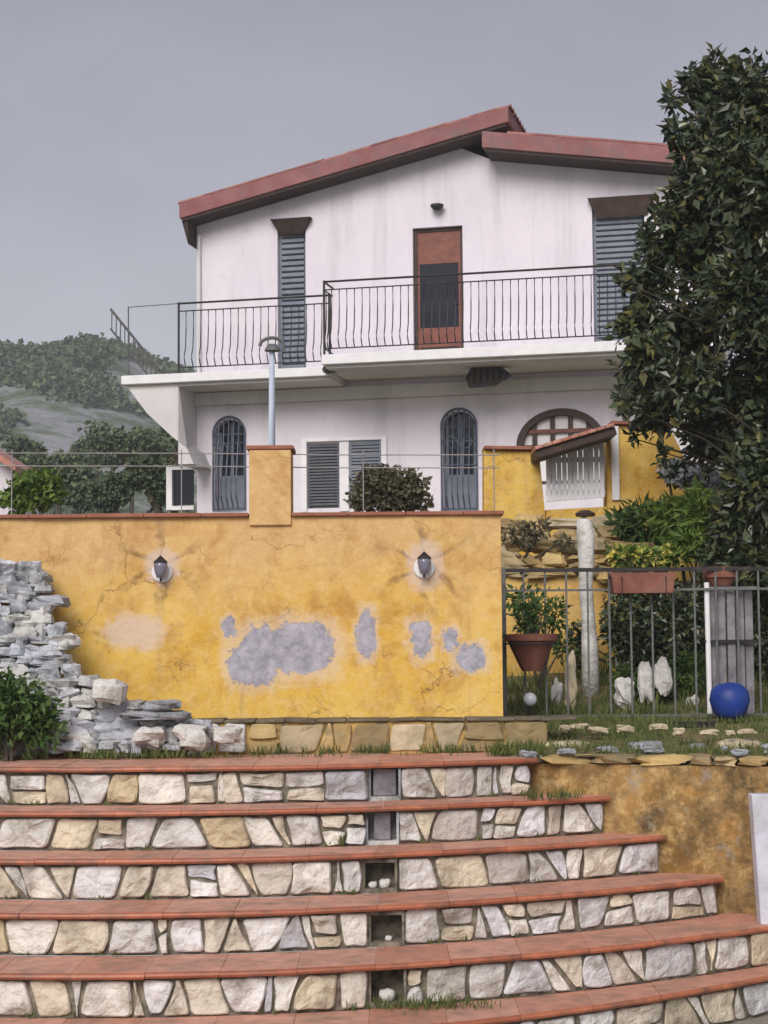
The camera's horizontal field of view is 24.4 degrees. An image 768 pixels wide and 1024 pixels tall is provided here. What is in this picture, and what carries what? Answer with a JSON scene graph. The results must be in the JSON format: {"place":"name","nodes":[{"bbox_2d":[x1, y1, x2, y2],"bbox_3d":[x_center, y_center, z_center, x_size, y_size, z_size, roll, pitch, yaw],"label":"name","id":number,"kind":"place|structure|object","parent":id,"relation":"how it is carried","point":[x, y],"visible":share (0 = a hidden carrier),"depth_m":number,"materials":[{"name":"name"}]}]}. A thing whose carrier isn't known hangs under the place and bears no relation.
{"place":"outdoors","nodes":[
{"label":"outdoors","id":0,"kind":"place"},
{"bbox_2d":[0,355,749,512],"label":"hill","id":1,"kind":"structure","parent":0,"point":[54,425],"depth_m":175.59,"materials":[{"name":"green plant"}]},
{"bbox_2d":[0,331,196,513],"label":"hillside scrub","id":2,"kind":"object","parent":1,"relation":"on","point":[93,351],"visible":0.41,"depth_m":190.52,"materials":[{"name":"green plant"}]},
{"bbox_2d":[0,985,767,1023],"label":"plaza","id":3,"kind":"structure","parent":0,"point":[762,1019],"depth_m":8.40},
{"bbox_2d":[0,753,767,1023],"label":"stone steps","id":4,"kind":"structure","parent":3,"relation":"on","point":[213,864],"depth_m":8.39,"materials":[{"name":"stone"}]},
{"bbox_2d":[0,665,69,761],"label":"shrub","id":5,"kind":"object","parent":4,"relation":"on","point":[16,696],"visible":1,"depth_m":9.45,"materials":[{"name":"green plant"}]},
{"bbox_2d":[0,559,212,757],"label":"rubble wall","id":6,"kind":"structure","parent":4,"relation":"on","point":[26,618],"depth_m":9.76,"materials":[{"name":"grey stone"}]},
{"bbox_2d":[91,678,127,704],"bbox_3d":[-1.483,0.972,9.600,0.184,0.145,0.222,0,-4,0],"label":"loose stone","id":7,"kind":"object","parent":6,"relation":"on","point":[113,691],"visible":1,"depth_m":9.52,"materials":[{"name":"white stone"}]},
{"bbox_2d":[118,710,192,720],"bbox_3d":[-1.237,1.100,9.579,0.403,0.060,0.185,0,-4,0],"label":"loose stone","id":8,"kind":"object","parent":6,"relation":"on","point":[180,715],"visible":1,"depth_m":9.52,"materials":[{"name":"grey stone"}]},
{"bbox_2d":[140,699,181,710],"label":"loose stone","id":9,"kind":"object","parent":8,"relation":"on","point":[159,705],"visible":1,"depth_m":9.52,"materials":[{"name":"grey stone"}]},
{"bbox_2d":[132,726,165,747],"bbox_3d":[-1.266,1.211,9.581,0.178,0.116,0.192,0,-4,0],"label":"loose stone","id":10,"kind":"object","parent":4,"relation":"on","point":[155,736],"visible":1,"depth_m":9.51,"materials":[{"name":"beige stone"}]},
{"bbox_2d":[172,724,210,750],"bbox_3d":[-1.036,1.215,9.579,0.204,0.149,0.181,0,-4,0],"label":"loose stone","id":11,"kind":"object","parent":4,"relation":"on","point":[191,737],"visible":0.99,"depth_m":9.51,"materials":[{"name":"beige stone"}]},
{"bbox_2d":[213,726,242,743],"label":"loose stone","id":12,"kind":"object","parent":4,"relation":"on","point":[226,735],"visible":1,"depth_m":9.50,"materials":[{"name":"beige stone"}]},
{"bbox_2d":[4,785,712,1018],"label":"weeds","id":13,"kind":"object","parent":4,"relation":"on","point":[445,1002],"visible":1,"depth_m":7.77,"materials":[{"name":"green plant"}]},
{"bbox_2d":[368,881,376,887],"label":"pebble","id":14,"kind":"object","parent":4,"relation":"in","point":[372,884],"visible":1,"depth_m":8.54,"materials":[{"name":"white stone"}]},
{"bbox_2d":[379,878,390,887],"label":"pebble","id":15,"kind":"object","parent":4,"relation":"in","point":[384,883],"visible":1,"depth_m":8.55,"materials":[{"name":"white stone"}]},
{"bbox_2d":[379,988,395,1001],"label":"pebble","id":16,"kind":"object","parent":4,"relation":"in","point":[385,993],"visible":0.97,"depth_m":7.75,"materials":[{"name":"white stone"}]},
{"bbox_2d":[385,935,391,940],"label":"pebble","id":17,"kind":"object","parent":4,"relation":"in","point":[388,937],"visible":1,"depth_m":8.18,"materials":[{"name":"white stone"}]},
{"bbox_2d":[502,753,767,984],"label":"retaining wall","id":18,"kind":"structure","parent":3,"relation":"on","point":[693,808],"depth_m":9.20,"materials":[{"name":"yellow paint"}]},
{"bbox_2d":[519,750,537,757],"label":"edging stone","id":19,"kind":"object","parent":18,"relation":"on","point":[527,754],"visible":1,"depth_m":9.19,"materials":[{"name":"white stone"}]},
{"bbox_2d":[557,748,575,754],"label":"edging stone","id":20,"kind":"object","parent":18,"relation":"on","point":[566,751],"visible":1,"depth_m":9.40,"materials":[{"name":"grey stone"}]},
{"bbox_2d":[748,793,767,965],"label":"gate post","id":21,"kind":"object","parent":3,"relation":"on","point":[758,807],"visible":0.7,"depth_m":8.76,"materials":[{"name":"white paint"}]},
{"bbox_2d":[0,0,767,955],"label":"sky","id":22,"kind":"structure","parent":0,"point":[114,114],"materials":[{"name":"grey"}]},
{"bbox_2d":[482,420,754,581],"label":"wall","id":23,"kind":"structure","parent":0,"point":[629,472],"depth_m":14.26,"materials":[{"name":"paint"}]},
{"bbox_2d":[530,423,616,463],"bbox_3d":[1.495,-0.540,14.079,0.647,0.271,0.540,0,-4,0],"label":"gate canopy","id":24,"kind":"object","parent":23,"relation":"attached to","point":[571,443],"visible":1,"depth_m":13.84,"materials":[{"name":"brown wood"}]},
{"bbox_2d":[546,442,604,501],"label":"white gate","id":25,"kind":"structure","parent":23,"relation":"attached to","point":[582,459],"depth_m":14.22,"materials":[{"name":"paint"}]},
{"bbox_2d":[507,582,767,758],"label":"garden ground","id":26,"kind":"structure","parent":0,"point":[640,753],"depth_m":10.69,"materials":[{"name":"green plant"}]},
{"bbox_2d":[0,449,46,514],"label":"neighbour shed","id":27,"kind":"structure","parent":26,"relation":"on","point":[5,472],"depth_m":19.09,"materials":[{"name":"paint"}]},
{"bbox_2d":[0,433,49,459],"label":"hill tree","id":28,"kind":"object","parent":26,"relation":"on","point":[18,443],"visible":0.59,"depth_m":74.92,"materials":[{"name":"green plant"}]},
{"bbox_2d":[0,465,68,514],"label":"bright shrub","id":29,"kind":"object","parent":26,"relation":"on","point":[32,489],"visible":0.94,"depth_m":16.98,"materials":[{"name":"green plant"}]},
{"bbox_2d":[15,449,99,513],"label":"hill tree","id":30,"kind":"object","parent":26,"relation":"on","point":[68,475],"visible":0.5,"depth_m":50.00,"materials":[{"name":"green plant"}]},
{"bbox_2d":[61,478,98,513],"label":"hill tree","id":31,"kind":"object","parent":26,"relation":"on","point":[76,497],"visible":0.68,"depth_m":44.92,"materials":[{"name":"green plant"}]},
{"bbox_2d":[69,433,109,513],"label":"hill tree","id":32,"kind":"object","parent":26,"relation":"on","point":[76,448],"visible":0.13,"depth_m":70.16,"materials":[{"name":"green plant"}]},
{"bbox_2d":[84,469,135,512],"bbox_3d":[-5.880,0.014,38.085,1.102,1.906,1.171,3,-5,-38],"label":"hill tree","id":33,"kind":"object","parent":26,"relation":"on","point":[109,493],"visible":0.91,"depth_m":37.90,"materials":[{"name":"green plant"}]},
{"bbox_2d":[76,419,172,512],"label":"hill tree","id":34,"kind":"object","parent":26,"relation":"on","point":[118,440],"visible":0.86,"depth_m":59.89,"materials":[{"name":"green plant"}]},
{"bbox_2d":[121,451,177,512],"bbox_3d":[-4.385,-0.267,34.066,1.252,1.844,1.061,0,-4,0],"label":"hill tree","id":35,"kind":"object","parent":26,"relation":"on","point":[147,479],"visible":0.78,"depth_m":33.88,"materials":[{"name":"green plant"}]},
{"bbox_2d":[157,426,177,511],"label":"hill tree","id":36,"kind":"object","parent":26,"relation":"on","point":[174,442],"visible":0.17,"depth_m":61.91,"materials":[{"name":"green plant"}]},
{"bbox_2d":[147,445,194,512],"bbox_3d":[-4.824,-0.200,40.140,1.172,2.616,1.236,0,-4,0],"label":"hill tree","id":37,"kind":"object","parent":26,"relation":"on","point":[174,457],"visible":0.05,"depth_m":39.90,"materials":[{"name":"green plant"}]},
{"bbox_2d":[0,445,576,755],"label":"garden wall","id":38,"kind":"structure","parent":26,"relation":"on","point":[270,619],"depth_m":10.19,"materials":[{"name":"paint"}]},
{"bbox_2d":[151,555,172,582],"bbox_3d":[-1.276,0.325,10.147,0.124,0.154,0.107,0,-4,0],"label":"wall lantern","id":39,"kind":"object","parent":38,"relation":"attached to","point":[161,571],"depth_m":10.12,"materials":[{"name":"white glass"}]},
{"bbox_2d":[0,449,499,514],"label":"wire fence","id":40,"kind":"object","parent":38,"relation":"on","point":[181,466],"visible":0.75,"depth_m":10.41,"materials":[{"name":"grey metal"}]},
{"bbox_2d":[258,336,285,444],"bbox_3d":[-1.329,-0.914,21.133,0.288,2.387,0.198,-3,-5,31],"label":"street lamp","id":41,"kind":"object","parent":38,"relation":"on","point":[271,349],"visible":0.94,"depth_m":21.14,"materials":[{"name":"grey metal"}]},
{"bbox_2d":[413,551,434,578],"bbox_3d":[0.231,0.302,10.148,0.124,0.154,0.107,0,-4,0],"label":"wall lantern","id":42,"kind":"object","parent":38,"relation":"attached to","point":[424,567],"depth_m":10.12,"materials":[{"name":"white glass"}]},
{"bbox_2d":[0,653,767,760],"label":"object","id":43,"kind":"object","parent":26,"relation":"on","point":[502,749],"visible":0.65,"depth_m":10.33,"materials":[{"name":"green plant"}]},
{"bbox_2d":[343,463,434,511],"bbox_3d":[0.033,0.071,13.530,0.566,0.918,0.582,-5,-6,44],"label":"round bush","id":44,"kind":"object","parent":26,"relation":"on","point":[388,490],"visible":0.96,"depth_m":13.48,"materials":[{"name":"green plant"}]},
{"bbox_2d":[121,104,734,513],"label":"house","id":45,"kind":"structure","parent":26,"relation":"on","point":[385,290],"depth_m":29.35,"materials":[{"name":"paint"}]},
{"bbox_2d":[110,308,158,374],"bbox_3d":[-4.761,-3.123,33.832,0.949,1.549,0.056,0,-4,0],"label":"stair rail","id":46,"kind":"object","parent":45,"relation":"attached to","point":[136,341],"visible":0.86,"depth_m":33.82,"materials":[{"name":"grey metal"}]},
{"bbox_2d":[212,416,245,511],"bbox_3d":[-2.623,-0.818,30.027,0.600,1.625,0.423,-1,-4,13],"label":"window","id":47,"kind":"structure","parent":45,"relation":"in","point":[232,435],"depth_m":30.11,"materials":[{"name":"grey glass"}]},
{"bbox_2d":[270,217,311,368],"bbox_3d":[-1.540,-3.614,29.979,0.709,2.677,0.320,-1,-4,13],"label":"window","id":48,"kind":"structure","parent":45,"relation":"in","point":[292,231],"depth_m":30.03,"materials":[{"name":"grey wood"}]},
{"bbox_2d":[322,366,336,373],"bbox_3d":[-0.826,-2.304,28.544,0.309,0.117,0.220,-1,-4,13],"label":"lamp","id":49,"kind":"object","parent":45,"relation":"attached to","point":[325,370],"visible":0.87,"depth_m":28.49,"materials":[{"name":"black plastic"}]},
{"bbox_2d":[430,203,443,210],"bbox_3d":[0.878,-5.040,29.358,0.230,0.105,0.232,-1,-4,13],"label":"porch lamp","id":50,"kind":"object","parent":45,"relation":"attached to","point":[436,206],"visible":1,"depth_m":29.29,"materials":[{"name":"metal"}]},
{"bbox_2d":[414,226,463,349],"bbox_3d":[0.916,-3.582,29.460,0.841,2.293,0.111,-1,-4,13],"label":"balcony door","id":51,"kind":"structure","parent":45,"relation":"in","point":[436,250],"depth_m":29.48,"materials":[{"name":"brown wood"}]},
{"bbox_2d":[440,407,477,510],"bbox_3d":[1.238,-0.861,29.094,0.623,1.709,0.422,-1,-4,13],"label":"window","id":52,"kind":"structure","parent":45,"relation":"in","point":[461,429],"depth_m":29.19,"materials":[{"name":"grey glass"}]},
{"bbox_2d":[466,367,511,387],"bbox_3d":[1.665,-2.158,28.242,0.718,0.317,0.220,-1,-4,13],"label":"slatted box","id":53,"kind":"object","parent":45,"relation":"attached to","point":[476,377],"visible":1,"depth_m":28.16,"materials":[{"name":"black plastic"}]},
{"bbox_2d":[517,409,600,484],"bbox_3d":[2.878,-1.057,28.760,1.427,1.223,0.170,-1,-4,13],"label":"arched window","id":54,"kind":"structure","parent":45,"relation":"in","point":[555,424],"depth_m":28.81,"materials":[{"name":"brown wood"}]},
{"bbox_2d":[587,194,653,341],"bbox_3d":[3.870,-3.804,28.686,1.089,2.574,0.320,-1,-4,13],"label":"window","id":55,"kind":"structure","parent":45,"relation":"in","point":[614,217],"depth_m":28.78,"materials":[{"name":"grey wood"}]},
{"bbox_2d":[523,693,536,715],"bbox_3d":[0.909,1.229,11.038,0.086,0.211,0.085,0,-4,0],"label":"white globe","id":56,"kind":"object","parent":26,"relation":"on","point":[529,700],"visible":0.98,"depth_m":11.02,"materials":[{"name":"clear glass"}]},
{"bbox_2d":[506,580,580,694],"bbox_3d":[1.076,0.868,12.175,0.554,0.809,0.280,0,-4,0],"label":"garden plant","id":57,"kind":"object","parent":26,"relation":"on","point":[552,617],"visible":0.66,"depth_m":12.16,"materials":[{"name":"green plant"}]},
{"bbox_2d":[551,677,562,708],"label":"garden stone","id":58,"kind":"object","parent":26,"relation":"on","point":[557,685],"visible":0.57,"depth_m":11.57,"materials":[{"name":"grey stone"}]},
{"bbox_2d":[559,725,571,732],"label":"edging stone","id":59,"kind":"object","parent":26,"relation":"on","point":[565,728],"visible":1,"depth_m":10.27,"materials":[{"name":"beige stone"}]},
{"bbox_2d":[543,740,588,747],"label":"ground stone","id":60,"kind":"object","parent":26,"relation":"on","point":[563,741],"visible":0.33,"depth_m":9.84,"materials":[{"name":"beige stone"}]},
{"bbox_2d":[564,649,576,709],"bbox_3d":[1.201,1.087,11.453,0.084,0.400,0.083,0,-4,0],"label":"garden stone","id":61,"kind":"object","parent":26,"relation":"on","point":[572,675],"visible":0.78,"depth_m":11.43,"materials":[{"name":"beige stone"}]},
{"bbox_2d":[569,723,590,729],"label":"edging stone","id":62,"kind":"object","parent":26,"relation":"on","point":[584,725],"visible":0.77,"depth_m":10.49,"materials":[{"name":"beige stone"}]},
{"bbox_2d":[501,512,667,675],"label":"rockery wall","id":63,"kind":"structure","parent":26,"relation":"on","point":[511,557],"depth_m":12.80,"materials":[{"name":"beige stone"}]},
{"bbox_2d":[501,516,576,563],"bbox_3d":[1.122,0.209,12.912,0.610,0.365,0.297,0,-4,0],"label":"dry plant","id":64,"kind":"object","parent":63,"relation":"on","point":[531,536],"visible":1,"depth_m":12.91,"materials":[{"name":"brown plant"}]},
{"bbox_2d":[593,491,697,545],"bbox_3d":[2.018,0.131,13.237,0.987,0.583,0.590,0,-4,0],"label":"leafy plant","id":65,"kind":"object","parent":63,"relation":"on","point":[630,521],"visible":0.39,"depth_m":13.13,"materials":[{"name":"green plant"}]},
{"bbox_2d":[602,540,693,571],"bbox_3d":[1.895,0.317,12.612,0.704,0.255,0.304,0,-4,0],"label":"yellow flower bed","id":66,"kind":"object","parent":63,"relation":"on","point":[636,556],"visible":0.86,"depth_m":12.57,"materials":[{"name":"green plant"}]},
{"bbox_2d":[575,510,599,696],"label":"white column","id":67,"kind":"structure","parent":26,"relation":"on","point":[585,540],"depth_m":12.05,"materials":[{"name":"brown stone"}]},
{"bbox_2d":[585,726,609,733],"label":"edging stone","id":68,"kind":"object","parent":26,"relation":"on","point":[595,730],"visible":1,"depth_m":10.06,"materials":[{"name":"beige stone"}]},
{"bbox_2d":[596,746,618,752],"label":"edging stone","id":69,"kind":"object","parent":26,"relation":"on","point":[610,749],"visible":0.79,"depth_m":9.56,"materials":[{"name":"grey stone"}]},
{"bbox_2d":[613,677,634,709],"bbox_3d":[1.554,1.174,11.469,0.137,0.221,0.127,0,-4,0],"label":"garden stone","id":70,"kind":"object","parent":26,"relation":"on","point":[623,689],"visible":0.81,"depth_m":11.43,"materials":[{"name":"white stone"}]},
{"bbox_2d":[616,724,634,733],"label":"edging stone","id":71,"kind":"object","parent":26,"relation":"on","point":[627,729],"visible":0.95,"depth_m":10.19,"materials":[{"name":"beige stone"}]},
{"bbox_2d":[501,566,767,719],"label":"garden railing","id":72,"kind":"object","parent":26,"relation":"on","point":[504,570],"visible":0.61,"depth_m":11.17,"materials":[{"name":"metal"}]},
{"bbox_2d":[502,634,558,670],"bbox_3d":[0.878,0.874,11.025,0.420,0.230,0.345,0,-4,0],"label":"hanging pot","id":73,"kind":"object","parent":72,"relation":"hanging from","point":[531,652],"visible":1,"depth_m":10.93,"materials":[{"name":"ceramic"}]},
{"bbox_2d":[510,587,554,633],"bbox_3d":[0.920,0.635,11.053,0.263,0.339,0.238,-2,-5,22],"label":"potted plant","id":74,"kind":"object","parent":73,"relation":"in","point":[530,625],"visible":0.97,"depth_m":11.04,"materials":[{"name":"green plant"}]},
{"bbox_2d":[608,567,675,595],"bbox_3d":[1.613,0.432,11.106,0.403,0.179,0.190,0,-4,0],"label":"window box","id":75,"kind":"object","parent":72,"relation":"hanging from","point":[661,582],"visible":1,"depth_m":11.03,"materials":[{"name":"ceramic"}]},
{"bbox_2d":[702,566,735,586],"bbox_3d":[2.142,0.412,11.300,0.226,0.122,0.226,0,-4,0],"label":"flower pot","id":76,"kind":"object","parent":72,"relation":"hanging from","point":[724,578],"visible":0.83,"depth_m":11.22,"materials":[{"name":"ceramic"}]},
{"bbox_2d":[624,741,662,748],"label":"ground stone","id":77,"kind":"object","parent":26,"relation":"on","point":[648,743],"visible":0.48,"depth_m":9.80,"materials":[{"name":"grey stone"}]},
{"bbox_2d":[637,661,652,703],"bbox_3d":[1.692,1.107,11.508,0.097,0.281,0.085,0,-4,0],"label":"garden stone","id":78,"kind":"object","parent":26,"relation":"on","point":[644,686],"visible":0.97,"depth_m":11.48,"materials":[{"name":"white stone"}]},
{"bbox_2d":[639,746,664,753],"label":"edging stone","id":79,"kind":"object","parent":26,"relation":"on","point":[652,750],"visible":1,"depth_m":9.47,"materials":[{"name":"grey stone"}]},
{"bbox_2d":[605,645,706,704],"bbox_3d":[1.829,1.102,11.703,0.718,0.472,0.351,1,-5,-23],"label":"garden plant","id":80,"kind":"object","parent":26,"relation":"on","point":[687,661],"visible":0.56,"depth_m":11.69,"materials":[{"name":"green plant"}]},
{"bbox_2d":[649,723,667,731],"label":"edging stone","id":81,"kind":"object","parent":26,"relation":"on","point":[658,727],"visible":0.94,"depth_m":10.34,"materials":[{"name":"beige stone"}]},
{"bbox_2d":[651,656,672,696],"bbox_3d":[1.805,1.070,11.543,0.142,0.263,0.110,0,-4,0],"label":"garden stone","id":82,"kind":"object","parent":26,"relation":"on","point":[663,681],"visible":0.95,"depth_m":11.50,"materials":[{"name":"white stone"}]},
{"bbox_2d":[561,571,767,685],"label":"dark hedge","id":83,"kind":"object","parent":26,"relation":"on","point":[662,621],"visible":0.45,"depth_m":12.21,"materials":[{"name":"green plant"}]},
{"bbox_2d":[673,728,684,736],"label":"edging stone","id":84,"kind":"object","parent":26,"relation":"on","point":[679,732],"visible":1,"depth_m":9.78,"materials":[{"name":"beige stone"}]},
{"bbox_2d":[602,41,767,593],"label":"dark tree","id":85,"kind":"object","parent":26,"relation":"on","point":[720,258],"visible":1,"depth_m":12.25,"materials":[{"name":"green plant"}]},
{"bbox_2d":[644,474,728,629],"bbox_3d":[2.231,0.423,12.625,0.836,1.413,0.565,-4,-5,36],"label":"leafy plant","id":86,"kind":"object","parent":26,"relation":"on","point":[683,526],"visible":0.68,"depth_m":12.60,"materials":[{"name":"green plant"}]},
{"bbox_2d":[655,457,723,596],"bbox_3d":[2.375,0.315,13.618,0.586,1.528,0.341,0,-4,0],"label":"white flowering shrub","id":87,"kind":"object","parent":26,"relation":"on","point":[675,476],"visible":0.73,"depth_m":13.58,"materials":[{"name":"green plant"}]},
{"bbox_2d":[666,721,715,727],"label":"stone","id":88,"kind":"object","parent":26,"relation":"on","point":[705,723],"visible":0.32,"depth_m":10.63,"materials":[{"name":"stone"}]},
{"bbox_2d":[685,695,698,706],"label":"garden stone","id":89,"kind":"object","parent":26,"relation":"on","point":[693,700],"visible":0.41,"depth_m":11.52,"materials":[{"name":"white stone"}]},
{"bbox_2d":[689,743,704,747],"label":"edging stone","id":90,"kind":"object","parent":26,"relation":"on","point":[701,745],"visible":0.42,"depth_m":9.71,"materials":[{"name":"grey stone"}]},
{"bbox_2d":[704,582,712,717],"bbox_3d":[2.046,0.885,11.194,0.036,0.881,0.034,0,-4,0],"label":"white pipe","id":91,"kind":"object","parent":26,"relation":"on","point":[708,639],"visible":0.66,"depth_m":11.18,"materials":[{"name":"paint"}]},
{"bbox_2d":[700,729,719,735],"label":"edging stone","id":92,"kind":"object","parent":26,"relation":"on","point":[712,732],"visible":1,"depth_m":9.69,"materials":[{"name":"beige stone"}]},
{"bbox_2d":[709,682,749,718],"bbox_3d":[2.131,1.159,10.943,0.250,0.220,0.250,0,-4,0],"label":"ball","id":93,"kind":"object","parent":26,"relation":"on","point":[730,700],"visible":0.98,"depth_m":10.85,"materials":[{"name":"plastic"}]},
{"bbox_2d":[725,730,735,735],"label":"edging stone","id":94,"kind":"object","parent":26,"relation":"on","point":[730,732],"visible":1,"depth_m":9.65,"materials":[{"name":"beige stone"}]},
{"bbox_2d":[702,586,767,713],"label":"wooden panel","id":95,"kind":"object","parent":26,"relation":"on","point":[747,641],"visible":0.58,"depth_m":11.22,"materials":[{"name":"grey wood"}]},
{"bbox_2d":[713,738,762,749],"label":"ground stone","id":96,"kind":"object","parent":26,"relation":"on","point":[735,741],"visible":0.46,"depth_m":9.71,"materials":[{"name":"beige stone"}]},
{"bbox_2d":[730,749,749,755],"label":"edging stone","id":97,"kind":"object","parent":26,"relation":"on","point":[739,752],"visible":1,"depth_m":9.20,"materials":[{"name":"white stone"}]},
{"bbox_2d":[737,729,757,734],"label":"edging stone","id":98,"kind":"object","parent":26,"relation":"on","point":[746,731],"visible":1,"depth_m":9.71,"materials":[{"name":"beige stone"}]},
{"bbox_2d":[760,743,767,753],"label":"edging stone","id":99,"kind":"object","parent":26,"relation":"on","point":[765,746],"visible":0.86,"depth_m":9.53,"materials":[{"name":"grey stone"}]}
]}

